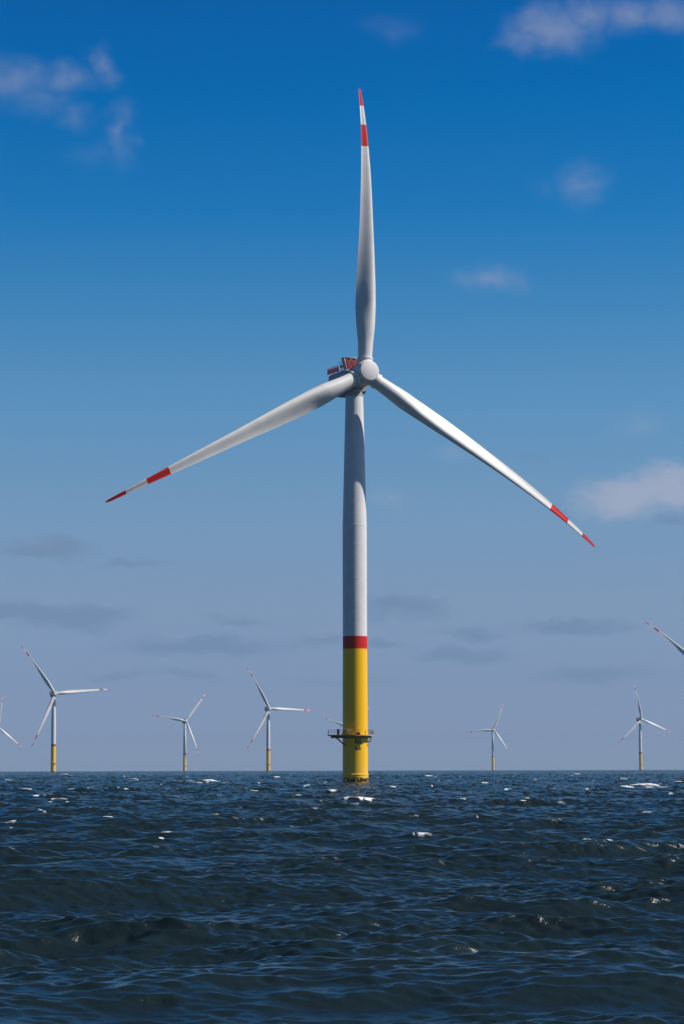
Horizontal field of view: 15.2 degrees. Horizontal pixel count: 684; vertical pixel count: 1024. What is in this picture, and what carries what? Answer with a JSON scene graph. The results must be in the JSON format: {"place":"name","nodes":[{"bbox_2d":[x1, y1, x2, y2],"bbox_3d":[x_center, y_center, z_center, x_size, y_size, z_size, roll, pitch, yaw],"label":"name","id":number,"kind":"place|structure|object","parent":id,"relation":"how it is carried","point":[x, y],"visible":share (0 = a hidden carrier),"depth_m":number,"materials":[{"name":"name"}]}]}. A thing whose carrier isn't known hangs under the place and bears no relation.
{"place":"outdoors","nodes":[
{"label":"outdoors","id":0,"kind":"place"},
{"bbox_2d":[0,770,683,1023],"bbox_3d":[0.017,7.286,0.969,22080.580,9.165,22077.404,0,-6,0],"label":"sea","id":1,"kind":"structure","parent":0,"point":[380,897],"depth_m":68.61,"materials":[{"name":"liquid"}]},
{"bbox_2d":[0,696,19,745],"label":"wind turbine","id":2,"kind":"object","parent":1,"relation":"in","point":[3,731],"visible":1,"depth_m":5985.82,"materials":[{"name":"white paint"}]},
{"bbox_2d":[21,646,109,771],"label":"wind turbine","id":3,"kind":"object","parent":1,"relation":"in","point":[53,695],"visible":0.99,"depth_m":3346.37,"materials":[{"name":"yellow paint"}]},
{"bbox_2d":[152,693,205,770],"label":"wind turbine","id":4,"kind":"object","parent":1,"relation":"in","point":[185,722],"visible":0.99,"depth_m":5248.50,"materials":[{"name":"yellow paint"}]},
{"bbox_2d":[247,668,311,770],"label":"wind turbine","id":5,"kind":"object","parent":1,"relation":"in","point":[267,710],"visible":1,"depth_m":4203.81,"materials":[{"name":"yellow paint"}]},
{"bbox_2d":[322,707,369,725],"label":"wind turbine","id":6,"kind":"object","parent":1,"relation":"in","point":[341,724],"visible":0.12,"depth_m":6079.59,"materials":[{"name":"white paint"}]},
{"bbox_2d":[105,89,594,781],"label":"wind turbine","id":7,"kind":"object","parent":1,"relation":"in","point":[355,377],"visible":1,"depth_m":642.40,"materials":[{"name":"yellow paint"}]},
{"bbox_2d":[471,705,510,769],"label":"wind turbine","id":8,"kind":"object","parent":1,"relation":"in","point":[492,730],"visible":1,"depth_m":6466.92,"materials":[{"name":"yellow paint"}]},
{"bbox_2d":[618,685,670,769],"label":"wind turbine","id":9,"kind":"object","parent":1,"relation":"in","point":[640,719],"visible":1,"depth_m":5189.16,"materials":[{"name":"yellow paint"}]},
{"bbox_2d":[644,621,683,654],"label":"wind turbine","id":10,"kind":"object","parent":1,"relation":"in","point":[678,647],"visible":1,"depth_m":2539.88,"materials":[{"name":"white paint"}]},
{"bbox_2d":[0,0,683,770],"label":"sky","id":11,"kind":"structure","parent":0,"point":[180,180],"materials":[{"name":"blue"}]}
]}

